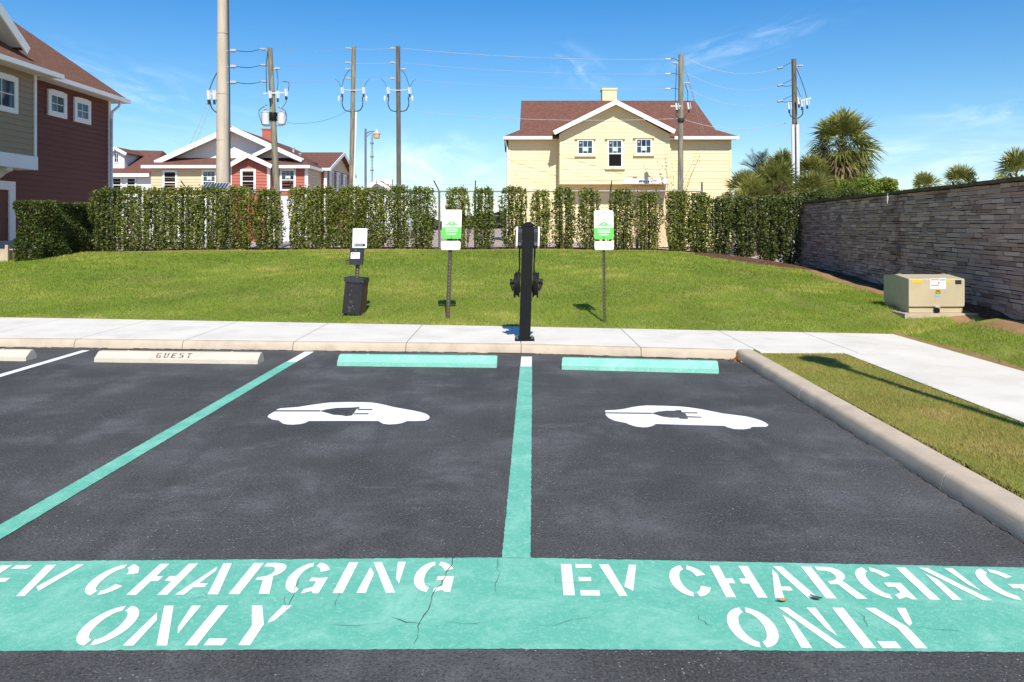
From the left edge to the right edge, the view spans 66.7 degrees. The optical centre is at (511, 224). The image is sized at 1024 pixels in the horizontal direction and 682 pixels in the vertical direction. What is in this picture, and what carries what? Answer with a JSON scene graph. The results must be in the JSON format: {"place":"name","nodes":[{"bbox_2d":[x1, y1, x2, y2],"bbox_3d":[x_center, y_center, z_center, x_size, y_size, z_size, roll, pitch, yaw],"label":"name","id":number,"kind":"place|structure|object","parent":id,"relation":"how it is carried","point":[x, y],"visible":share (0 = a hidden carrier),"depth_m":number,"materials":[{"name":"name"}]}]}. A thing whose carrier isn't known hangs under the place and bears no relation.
{"place":"outdoors","nodes":[
{"label":"outdoors","id":0,"kind":"place"},
{"bbox_2d":[113,147,166,238],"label":"house","id":1,"kind":"structure","parent":0,"point":[128,170],"depth_m":66.37,"materials":[{"name":"white"}]},
{"bbox_2d":[113,177,121,189],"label":"window","id":2,"kind":"structure","parent":1,"relation":"in","point":[117,181],"depth_m":65.97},
{"bbox_2d":[126,177,136,188],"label":"window","id":3,"kind":"structure","parent":1,"relation":"in","point":[130,181],"depth_m":65.97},
{"bbox_2d":[141,126,356,241],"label":"house","id":4,"kind":"structure","parent":0,"point":[251,162],"depth_m":57.00,"materials":[{"name":"red"}]},
{"bbox_2d":[162,170,177,189],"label":"window","id":5,"kind":"structure","parent":4,"relation":"in","point":[169,178],"depth_m":56.97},
{"bbox_2d":[201,169,215,192],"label":"window","id":6,"kind":"structure","parent":4,"relation":"in","point":[207,175],"depth_m":56.95,"materials":[{"name":"white glass"}]},
{"bbox_2d":[240,169,255,192],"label":"window","id":7,"kind":"structure","parent":4,"relation":"in","point":[242,171],"depth_m":56.26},
{"bbox_2d":[280,168,295,189],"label":"window","id":8,"kind":"structure","parent":4,"relation":"in","point":[286,174],"depth_m":56.97,"materials":[{"name":"white glass"}]},
{"bbox_2d":[0,347,1023,681],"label":"parking lot","id":9,"kind":"structure","parent":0,"point":[240,477],"depth_m":4.57,"materials":[{"name":"asphalt"}]},
{"bbox_2d":[0,349,36,360],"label":"wheel stop","id":10,"kind":"object","parent":9,"relation":"on","point":[17,354],"visible":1,"depth_m":8.95,"materials":[{"name":"concrete"}]},
{"bbox_2d":[0,350,88,376],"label":"parking line","id":11,"kind":"object","parent":9,"relation":"on","point":[37,364],"visible":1,"depth_m":8.76,"materials":[{"name":"white paint"}]},
{"bbox_2d":[0,352,312,538],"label":"parking line","id":12,"kind":"object","parent":9,"relation":"on","point":[14,523],"visible":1,"depth_m":5.17,"materials":[{"name":"teal paint"}]},
{"bbox_2d":[94,350,263,363],"bbox_3d":[-3.789,1.496,8.866,1.906,0.122,0.200,0,0,4],"label":"wheel stop","id":13,"kind":"object","parent":9,"relation":"on","point":[195,357],"visible":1,"depth_m":8.80,"materials":[{"name":"concrete"}]},
{"bbox_2d":[268,402,429,424],"bbox_3d":[-1.337,1.557,6.464,1.340,0.002,0.777,0,0,0],"label":"car symbol","id":14,"kind":"object","parent":9,"relation":"on","point":[355,411],"visible":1,"depth_m":6.42,"materials":[{"name":"white paint"}]},
{"bbox_2d":[0,338,735,359],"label":"kerb","id":15,"kind":"structure","parent":9,"relation":"on","point":[667,352],"depth_m":9.63,"materials":[{"name":"concrete"}]},
{"bbox_2d":[337,353,497,367],"bbox_3d":[-1.044,1.496,8.637,1.769,0.122,0.200,0,0,3],"label":"wheel stop","id":16,"kind":"object","parent":9,"relation":"on","point":[426,360],"visible":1,"depth_m":8.57,"materials":[{"name":"concrete"}]},
{"bbox_2d":[0,557,1023,651],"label":"painted band","id":17,"kind":"object","parent":9,"relation":"on","point":[655,608],"visible":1,"depth_m":3.17,"materials":[{"name":"green paint"}]},
{"bbox_2d":[0,562,453,645],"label":"stencilled lettering","id":18,"kind":"object","parent":17,"relation":"on","point":[82,638],"visible":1,"depth_m":3.34,"materials":[{"name":"white paint"}]},
{"bbox_2d":[561,564,1023,647],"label":"stencilled lettering","id":19,"kind":"object","parent":17,"relation":"on","point":[772,638],"visible":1,"depth_m":3.31,"materials":[{"name":"white paint"}]},
{"bbox_2d":[502,357,531,557],"bbox_3d":[0.097,1.557,6.430,0.140,0.002,5.582,0,0,2],"label":"parking line","id":20,"kind":"object","parent":9,"relation":"on","point":[517,537],"visible":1,"depth_m":4.78,"materials":[{"name":"green paint"}]},
{"bbox_2d":[562,357,718,373],"bbox_3d":[1.364,1.496,8.363,1.647,0.122,0.200,0,0,8],"label":"wheel stop","id":21,"kind":"object","parent":9,"relation":"on","point":[643,365],"visible":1,"depth_m":8.30,"materials":[{"name":"concrete"}]},
{"bbox_2d":[603,405,767,428],"bbox_3d":[1.375,1.557,6.329,1.252,0.002,0.787,0,0,0],"label":"car symbol","id":22,"kind":"object","parent":9,"relation":"on","point":[644,416],"visible":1,"depth_m":6.30,"materials":[{"name":"white paint"}]},
{"bbox_2d":[736,349,1023,540],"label":"side kerb","id":23,"kind":"structure","parent":9,"relation":"on","point":[996,504],"depth_m":5.09,"materials":[{"name":"concrete"}]},
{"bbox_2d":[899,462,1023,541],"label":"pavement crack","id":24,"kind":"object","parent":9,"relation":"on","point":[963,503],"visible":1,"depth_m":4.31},
{"bbox_2d":[0,248,1023,492],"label":"lawn","id":25,"kind":"structure","parent":0,"point":[951,333],"depth_m":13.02,"materials":[{"name":"plant"}]},
{"bbox_2d":[342,228,368,315],"bbox_3d":[-2.447,0.759,12.223,0.395,1.414,0.329,0,0,0],"label":"pet waste station","id":26,"kind":"object","parent":25,"relation":"on","point":[355,295],"visible":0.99,"depth_m":12.10,"materials":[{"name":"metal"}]},
{"bbox_2d":[441,210,461,318],"bbox_3d":[-0.918,0.604,11.798,0.319,1.674,0.049,0,0,0],"label":"parking sign","id":27,"kind":"object","parent":25,"relation":"on","point":[451,224],"visible":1,"depth_m":11.78,"materials":[{"name":"metal"}]},
{"bbox_2d":[594,210,613,322],"bbox_3d":[1.348,0.620,11.433,0.292,1.670,0.049,0,0,0],"label":"parking sign","id":28,"kind":"object","parent":25,"relation":"on","point":[603,225],"visible":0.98,"depth_m":11.42,"materials":[{"name":"metal"}]},
{"bbox_2d":[805,270,1023,333],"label":"soil foot","id":29,"kind":"object","parent":25,"relation":"on","point":[1007,325],"visible":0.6,"depth_m":10.85},
{"bbox_2d":[884,273,977,318],"bbox_3d":[6.105,1.163,11.610,1.040,0.890,1.100,0,0,0],"label":"transformer cabinet","id":30,"kind":"object","parent":25,"relation":"on","point":[925,295],"visible":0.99,"depth_m":11.15,"materials":[{"name":"metal"}]},
{"bbox_2d":[893,333,1023,370],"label":"soil edge","id":31,"kind":"object","parent":25,"relation":"on","point":[975,355],"visible":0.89,"depth_m":8.87,"materials":[{"name":"soil"}]},
{"bbox_2d":[0,317,1023,423],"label":"sidewalk","id":32,"kind":"structure","parent":0,"point":[996,388],"depth_m":10.00,"materials":[{"name":"concrete"}]},
{"bbox_2d":[510,222,542,340],"bbox_3d":[0.181,0.711,9.863,0.427,1.495,0.299,0,0,0],"label":"charging pedestal","id":33,"kind":"object","parent":32,"relation":"on","point":[527,237],"visible":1,"depth_m":9.80,"materials":[{"name":"black metal"}]},
{"bbox_2d":[0,0,1023,220],"label":"sky","id":34,"kind":"structure","parent":0,"point":[941,82],"materials":[{"name":"blue"}]},
{"bbox_2d":[116,228,1023,497],"bbox_3d":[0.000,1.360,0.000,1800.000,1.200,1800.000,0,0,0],"label":"ground","id":35,"kind":"structure","parent":0,"point":[498,235],"depth_m":36.41,"materials":[{"name":"soil"}]},
{"bbox_2d":[0,3,130,260],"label":"house","id":36,"kind":"structure","parent":35,"relation":"on","point":[56,127],"depth_m":25.07,"materials":[{"name":"red"}]},
{"bbox_2d":[0,189,7,240],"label":"garage door","id":37,"kind":"structure","parent":36,"relation":"in","point":[3,193],"depth_m":22.88,"materials":[{"name":"red"}]},
{"bbox_2d":[0,72,17,113],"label":"window","id":38,"kind":"structure","parent":36,"relation":"in","point":[8,83],"depth_m":22.20,"materials":[{"name":"white glass"}]},
{"bbox_2d":[47,89,66,118],"bbox_3d":[-14.956,-3.986,25.593,0.063,0.867,1.048,0,0,0],"label":"window","id":39,"kind":"structure","parent":36,"relation":"in","point":[56,100],"depth_m":25.57,"materials":[{"name":"white glass"}]},
{"bbox_2d":[73,97,90,124],"bbox_3d":[-14.956,-3.978,27.088,0.063,0.863,1.029,0,0,0],"label":"window","id":40,"kind":"structure","parent":36,"relation":"in","point":[81,106],"depth_m":27.05,"materials":[{"name":"white glass"}]},
{"bbox_2d":[188,0,236,247],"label":"concrete pole","id":41,"kind":"object","parent":35,"relation":"on","point":[220,94],"visible":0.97,"depth_m":24.86,"materials":[{"name":"concrete"}]},
{"bbox_2d":[259,47,288,247],"bbox_3d":[-9.117,-2.733,29.923,1.182,8.200,0.476,0,0,0],"label":"utility pole","id":42,"kind":"object","parent":35,"relation":"on","point":[271,117],"visible":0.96,"depth_m":29.90,"materials":[{"name":"brown wood"}]},
{"bbox_2d":[338,46,366,239],"bbox_3d":[-7.757,-3.670,37.927,1.706,10.064,0.388,0,0,0],"label":"utility pole","id":43,"kind":"object","parent":35,"relation":"on","point":[353,141],"visible":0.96,"depth_m":37.90,"materials":[{"name":"brown wood"}]},
{"bbox_2d":[364,129,380,198],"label":"street lamp","id":44,"kind":"object","parent":35,"relation":"on","point":[376,133],"visible":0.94,"depth_m":43.96,"materials":[{"name":"grey metal"}]},
{"bbox_2d":[363,179,418,233],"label":"house","id":45,"kind":"structure","parent":35,"relation":"on","point":[388,181],"depth_m":94.99,"materials":[{"name":"white"}]},
{"bbox_2d":[384,46,412,237],"bbox_3d":[-5.522,-3.682,37.927,1.706,10.086,0.388,0,0,0],"label":"utility pole","id":46,"kind":"object","parent":35,"relation":"on","point":[398,111],"visible":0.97,"depth_m":37.90,"materials":[{"name":"brown wood"}]},
{"bbox_2d":[109,180,702,251],"bbox_3d":[-3.159,-0.127,22.660,17.484,2.334,0.250,0,0,0],"label":"chain link fence","id":47,"kind":"object","parent":35,"relation":"on","point":[469,191],"visible":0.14,"depth_m":22.74,"materials":[{"name":"metal"}]},
{"bbox_2d":[116,247,1023,321],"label":"mulch bed","id":48,"kind":"object","parent":35,"relation":"on","point":[985,313],"visible":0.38,"depth_m":19.34,"materials":[{"name":"soil"}]},
{"bbox_2d":[12,199,100,261],"bbox_3d":[-12.253,0.149,21.060,1.095,1.661,2.815,0,0,0],"label":"clipped hedge","id":49,"kind":"object","parent":48,"relation":"on","point":[64,234],"visible":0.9,"depth_m":20.10,"materials":[{"name":"green plant"}]},
{"bbox_2d":[87,186,126,251],"bbox_3d":[-11.339,-0.144,21.892,1.021,1.936,0.688,0,0,0],"label":"hedge shrub","id":50,"kind":"object","parent":48,"relation":"on","point":[110,239],"visible":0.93,"depth_m":21.75,"materials":[{"name":"green plant"}]},
{"bbox_2d":[114,182,152,250],"bbox_3d":[-10.659,-0.201,21.965,1.063,2.030,0.684,0,0,0],"label":"hedge shrub","id":51,"kind":"object","parent":48,"relation":"on","point":[133,235],"visible":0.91,"depth_m":21.81,"materials":[{"name":"green plant"}]},
{"bbox_2d":[139,186,174,250],"bbox_3d":[-9.884,-0.153,21.859,0.981,1.894,0.730,0,0,0],"label":"hedge shrub","id":52,"kind":"object","parent":48,"relation":"on","point":[161,227],"visible":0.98,"depth_m":21.72,"materials":[{"name":"green plant"}]},
{"bbox_2d":[168,185,201,249],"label":"hedge shrub","id":53,"kind":"object","parent":48,"relation":"on","point":[187,236],"visible":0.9,"depth_m":21.67,"materials":[{"name":"green plant"}]},
{"bbox_2d":[193,184,230,249],"bbox_3d":[-8.412,-0.196,21.793,1.090,1.927,0.706,0,0,0],"label":"hedge shrub","id":54,"kind":"object","parent":48,"relation":"on","point":[216,226],"visible":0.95,"depth_m":21.66,"materials":[{"name":"green plant"}]},
{"bbox_2d":[204,183,229,242],"bbox_3d":[-8.974,-0.163,23.606,0.777,2.245,0.251,0,0,0],"label":"solar panel","id":55,"kind":"object","parent":48,"relation":"on","point":[218,184],"visible":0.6,"depth_m":23.62,"materials":[{"name":"glass"}]},
{"bbox_2d":[221,184,257,249],"bbox_3d":[-7.679,-0.199,21.931,1.038,1.935,0.694,0,0,0],"label":"hedge shrub","id":56,"kind":"object","parent":48,"relation":"on","point":[240,211],"visible":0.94,"depth_m":21.81,"materials":[{"name":"green plant"}]},
{"bbox_2d":[250,186,286,249],"bbox_3d":[-6.877,-0.162,21.994,0.970,1.870,0.716,0,0,0],"label":"hedge shrub","id":57,"kind":"object","parent":48,"relation":"on","point":[266,207],"visible":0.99,"depth_m":21.85,"materials":[{"name":"green plant"}]},
{"bbox_2d":[286,185,315,249],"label":"hedge shrub","id":58,"kind":"object","parent":48,"relation":"on","point":[295,227],"visible":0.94,"depth_m":21.73,"materials":[{"name":"green plant"}]},
{"bbox_2d":[305,185,339,248],"bbox_3d":[-5.266,-0.192,21.834,0.968,1.892,0.711,0,0,0],"label":"hedge shrub","id":59,"kind":"object","parent":48,"relation":"on","point":[327,226],"visible":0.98,"depth_m":21.66,"materials":[{"name":"green plant"}]},
{"bbox_2d":[333,185,365,248],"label":"hedge shrub","id":60,"kind":"object","parent":48,"relation":"on","point":[346,201],"visible":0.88,"depth_m":21.89,"materials":[{"name":"green plant"}]},
{"bbox_2d":[357,186,388,248],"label":"hedge shrub","id":61,"kind":"object","parent":48,"relation":"on","point":[375,199],"visible":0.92,"depth_m":21.87,"materials":[{"name":"green plant"}]},
{"bbox_2d":[77,249,693,253],"bbox_3d":[-3.500,0.736,21.460,17.000,0.152,0.820,0,0,0],"label":"soil crest","id":62,"kind":"object","parent":48,"relation":"on","point":[378,249],"visible":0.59,"depth_m":21.34,"materials":[{"name":"soil"}]},
{"bbox_2d":[387,184,412,248],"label":"hedge shrub","id":63,"kind":"object","parent":48,"relation":"on","point":[395,208],"visible":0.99,"depth_m":21.85,"materials":[{"name":"green plant"}]},
{"bbox_2d":[408,185,436,248],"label":"hedge shrub","id":64,"kind":"object","parent":48,"relation":"on","point":[427,231],"visible":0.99,"depth_m":21.79,"materials":[{"name":"green plant"}]},
{"bbox_2d":[445,185,472,248],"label":"hedge shrub","id":65,"kind":"object","parent":48,"relation":"on","point":[461,201],"visible":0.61,"depth_m":21.86,"materials":[{"name":"green plant"}]},
{"bbox_2d":[471,186,496,248],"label":"hedge shrub","id":66,"kind":"object","parent":48,"relation":"on","point":[484,219],"visible":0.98,"depth_m":21.87,"materials":[{"name":"green plant"}]},
{"bbox_2d":[498,185,527,248],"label":"hedge shrub","id":67,"kind":"object","parent":48,"relation":"on","point":[510,208],"visible":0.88,"depth_m":21.96,"materials":[{"name":"green plant"}]},
{"bbox_2d":[529,189,550,248],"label":"hedge shrub","id":68,"kind":"object","parent":48,"relation":"on","point":[544,202],"visible":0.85,"depth_m":21.91,"materials":[{"name":"green plant"}]},
{"bbox_2d":[549,186,576,248],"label":"hedge shrub","id":69,"kind":"object","parent":48,"relation":"on","point":[559,213],"visible":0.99,"depth_m":21.82,"materials":[{"name":"green plant"}]},
{"bbox_2d":[575,187,601,249],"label":"hedge shrub","id":70,"kind":"object","parent":48,"relation":"on","point":[584,215],"visible":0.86,"depth_m":21.79,"materials":[{"name":"green plant"}]},
{"bbox_2d":[607,187,636,249],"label":"hedge shrub","id":71,"kind":"object","parent":48,"relation":"on","point":[622,234],"visible":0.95,"depth_m":22.01,"materials":[{"name":"green plant"}]},
{"bbox_2d":[632,189,663,249],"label":"hedge shrub","id":72,"kind":"object","parent":48,"relation":"on","point":[651,234],"visible":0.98,"depth_m":21.95,"materials":[{"name":"green plant"}]},
{"bbox_2d":[664,188,691,251],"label":"hedge shrub","id":73,"kind":"object","parent":48,"relation":"on","point":[677,233],"visible":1,"depth_m":21.95,"materials":[{"name":"green plant"}]},
{"bbox_2d":[687,192,713,252],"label":"hedge shrub","id":74,"kind":"object","parent":48,"relation":"on","point":[698,207],"visible":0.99,"depth_m":21.78,"materials":[{"name":"green plant"}]},
{"bbox_2d":[708,194,734,253],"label":"hedge shrub","id":75,"kind":"object","parent":48,"relation":"on","point":[721,235],"visible":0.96,"depth_m":21.86,"materials":[{"name":"green plant"}]},
{"bbox_2d":[730,195,756,256],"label":"hedge shrub","id":76,"kind":"object","parent":48,"relation":"on","point":[743,217],"visible":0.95,"depth_m":21.93,"materials":[{"name":"green plant"}]},
{"bbox_2d":[753,194,782,260],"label":"hedge shrub","id":77,"kind":"object","parent":48,"relation":"on","point":[766,232],"visible":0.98,"depth_m":21.98,"materials":[{"name":"green plant"}]},
{"bbox_2d":[775,194,803,264],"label":"hedge shrub","id":78,"kind":"object","parent":48,"relation":"on","point":[787,257],"visible":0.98,"depth_m":21.81,"materials":[{"name":"green plant"}]},
{"bbox_2d":[354,209,790,229],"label":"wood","id":79,"kind":"object","parent":35,"relation":"on","point":[498,220],"visible":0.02,"depth_m":173.25,"materials":[{"name":"green plant"}]},
{"bbox_2d":[645,148,699,249],"bbox_3d":[6.136,-0.973,29.993,2.299,4.072,0.624,0,0,0],"label":"young tree","id":80,"kind":"object","parent":35,"relation":"on","point":[673,181],"visible":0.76,"depth_m":29.93,"materials":[{"name":"brown plant"}]},
{"bbox_2d":[665,54,690,242],"bbox_3d":[7.449,-3.154,34.917,1.098,9.029,0.465,0,0,0],"label":"utility pole","id":81,"kind":"object","parent":35,"relation":"on","point":[679,111],"visible":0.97,"depth_m":34.90,"materials":[{"name":"brown wood"}]},
{"bbox_2d":[402,48,653,59],"bbox_3d":[0.804,-8.043,36.480,12.741,1.183,0.018,0,0,13],"label":"power line","id":82,"kind":"object","parent":81,"relation":"attached to","point":[539,57],"visible":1,"depth_m":36.16,"materials":[{"name":"metal"}]},
{"bbox_2d":[406,110,677,120],"bbox_3d":[1.016,-5.204,36.499,13.278,0.861,0.018,0,0,13],"label":"power line","id":83,"kind":"object","parent":81,"relation":"attached to","point":[538,119],"visible":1,"depth_m":36.47,"materials":[{"name":"metal"}]},
{"bbox_2d":[718,168,758,244],"bbox_3d":[9.708,-0.567,33.015,2.254,3.763,2.305,0,0,0],"label":"palm tree","id":84,"kind":"object","parent":35,"relation":"on","point":[733,183],"visible":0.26,"depth_m":32.84,"materials":[{"name":"green plant"}]},
{"bbox_2d":[733,148,769,248],"bbox_3d":[12.760,-1.383,40.032,2.850,5.294,3.014,0,0,20],"label":"palm tree","id":85,"kind":"object","parent":35,"relation":"on","point":[755,164],"visible":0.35,"depth_m":39.73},
{"bbox_2d":[729,171,778,255],"bbox_3d":[9.610,-0.434,31.076,2.183,3.510,2.246,0,0,0],"label":"palm tree","id":86,"kind":"object","parent":35,"relation":"on","point":[753,184],"visible":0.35,"depth_m":30.75,"materials":[{"name":"green plant"}]},
{"bbox_2d":[752,162,787,251],"bbox_3d":[11.330,-0.789,34.504,2.664,4.196,2.535,0,0,0],"label":"palm tree","id":87,"kind":"object","parent":35,"relation":"on","point":[759,172],"visible":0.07,"depth_m":34.27,"materials":[{"name":"green plant"}]},
{"bbox_2d":[750,156,800,254],"bbox_3d":[10.895,-0.807,32.073,2.728,4.231,2.490,0,0,0],"label":"palm tree","id":88,"kind":"object","parent":35,"relation":"on","point":[778,169],"visible":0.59,"depth_m":31.69,"materials":[{"name":"green plant"}]},
{"bbox_2d":[761,147,803,248],"bbox_3d":[12.559,-1.181,36.021,2.715,4.958,2.321,0,0,0],"label":"palm tree","id":89,"kind":"object","parent":35,"relation":"on","point":[786,155],"visible":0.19,"depth_m":35.80,"materials":[{"name":"green plant"}]},
{"bbox_2d":[777,59,810,250],"bbox_3d":[12.270,-2.736,33.851,1.354,9.025,0.533,0,0,0],"label":"utility pole","id":90,"kind":"object","parent":35,"relation":"on","point":[795,155],"visible":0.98,"depth_m":33.73,"materials":[{"name":"grey wood"}]},
{"bbox_2d":[787,150,833,193],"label":"palm tree","id":91,"kind":"object","parent":35,"relation":"on","point":[813,162],"visible":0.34,"depth_m":34.70,"materials":[{"name":"green plant"}]},
{"bbox_2d":[787,169,840,206],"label":"palm tree","id":92,"kind":"object","parent":35,"relation":"on","point":[809,180],"visible":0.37,"depth_m":30.18,"materials":[{"name":"green plant"}]},
{"bbox_2d":[797,188,833,201],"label":"bush","id":93,"kind":"object","parent":35,"relation":"on","point":[814,194],"visible":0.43,"depth_m":26.89,"materials":[{"name":"green plant"}]},
{"bbox_2d":[801,107,888,189],"bbox_3d":[15.191,-2.125,35.996,3.572,6.826,3.555,0,0,0],"label":"palm tree","id":94,"kind":"object","parent":35,"relation":"on","point":[849,160],"visible":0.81,"depth_m":35.33,"materials":[{"name":"green plant"}]},
{"bbox_2d":[829,175,860,191],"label":"bush","id":95,"kind":"object","parent":35,"relation":"on","point":[841,184],"visible":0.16,"depth_m":31.77,"materials":[{"name":"green plant"}]},
{"bbox_2d":[828,187,871,197],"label":"bush","id":96,"kind":"object","parent":35,"relation":"on","point":[847,191],"visible":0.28,"depth_m":27.22,"materials":[{"name":"green plant"}]},
{"bbox_2d":[848,170,879,191],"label":"bush","id":97,"kind":"object","parent":35,"relation":"on","point":[859,176],"visible":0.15,"depth_m":32.93,"materials":[{"name":"green plant"}]},
{"bbox_2d":[860,174,900,193],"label":"bush","id":98,"kind":"object","parent":35,"relation":"on","point":[885,184],"visible":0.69,"depth_m":30.59,"materials":[{"name":"green plant"}]},
{"bbox_2d":[794,176,1023,319],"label":"stone wall","id":99,"kind":"structure","parent":35,"relation":"on","point":[971,234],"depth_m":13.39,"materials":[{"name":"stone"}]},
{"bbox_2d":[910,170,942,188],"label":"palm tree","id":100,"kind":"object","parent":35,"relation":"on","point":[924,179],"visible":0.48,"depth_m":35.79,"materials":[{"name":"green plant"}]},
{"bbox_2d":[942,163,977,184],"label":"palm tree","id":101,"kind":"object","parent":35,"relation":"on","point":[959,173],"visible":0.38,"depth_m":35.77,"materials":[{"name":"green plant"}]},
{"bbox_2d":[964,172,978,182],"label":"bush","id":102,"kind":"object","parent":35,"relation":"on","point":[971,175],"visible":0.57,"depth_m":33.98,"materials":[{"name":"green plant"}]},
{"bbox_2d":[992,146,1023,179],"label":"palm tree","id":103,"kind":"object","parent":35,"relation":"on","point":[1013,162],"visible":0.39,"depth_m":32.79,"materials":[{"name":"green plant"}]},
{"bbox_2d":[503,88,738,246],"bbox_3d":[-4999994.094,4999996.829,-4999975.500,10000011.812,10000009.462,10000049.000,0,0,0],"label":"house","id":104,"kind":"structure","parent":0,"point":[623,144],"depth_m":40.98,"materials":[{"name":"yellow"}]},
{"bbox_2d":[575,138,595,156],"bbox_3d":[3.763,-3.996,39.929,1.082,0.961,0.118,0,0,0],"label":"window","id":105,"kind":"structure","parent":104,"relation":"in","point":[585,146],"depth_m":39.92,"materials":[{"name":"white glass"}]},
{"bbox_2d":[605,138,624,168],"bbox_3d":[5.289,-3.667,39.929,1.029,1.619,0.118,0,0,0],"label":"window","id":106,"kind":"structure","parent":104,"relation":"in","point":[614,145],"depth_m":39.96,"materials":[{"name":"white glass"}]},
{"bbox_2d":[633,137,654,155],"bbox_3d":[6.763,-4.035,39.929,1.082,0.987,0.118,0,0,0],"label":"window","id":107,"kind":"structure","parent":104,"relation":"in","point":[643,145],"depth_m":39.95,"materials":[{"name":"white glass"}]},
{"bbox_2d":[632,186,666,246],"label":"garage door","id":108,"kind":"structure","parent":104,"relation":"in","point":[663,235],"depth_m":40.94,"materials":[{"name":"beige"}]},
{"bbox_2d":[761,352,1023,498],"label":"verge grass","id":109,"kind":"structure","parent":0,"point":[943,415],"depth_m":5.97,"materials":[{"name":"plant"}]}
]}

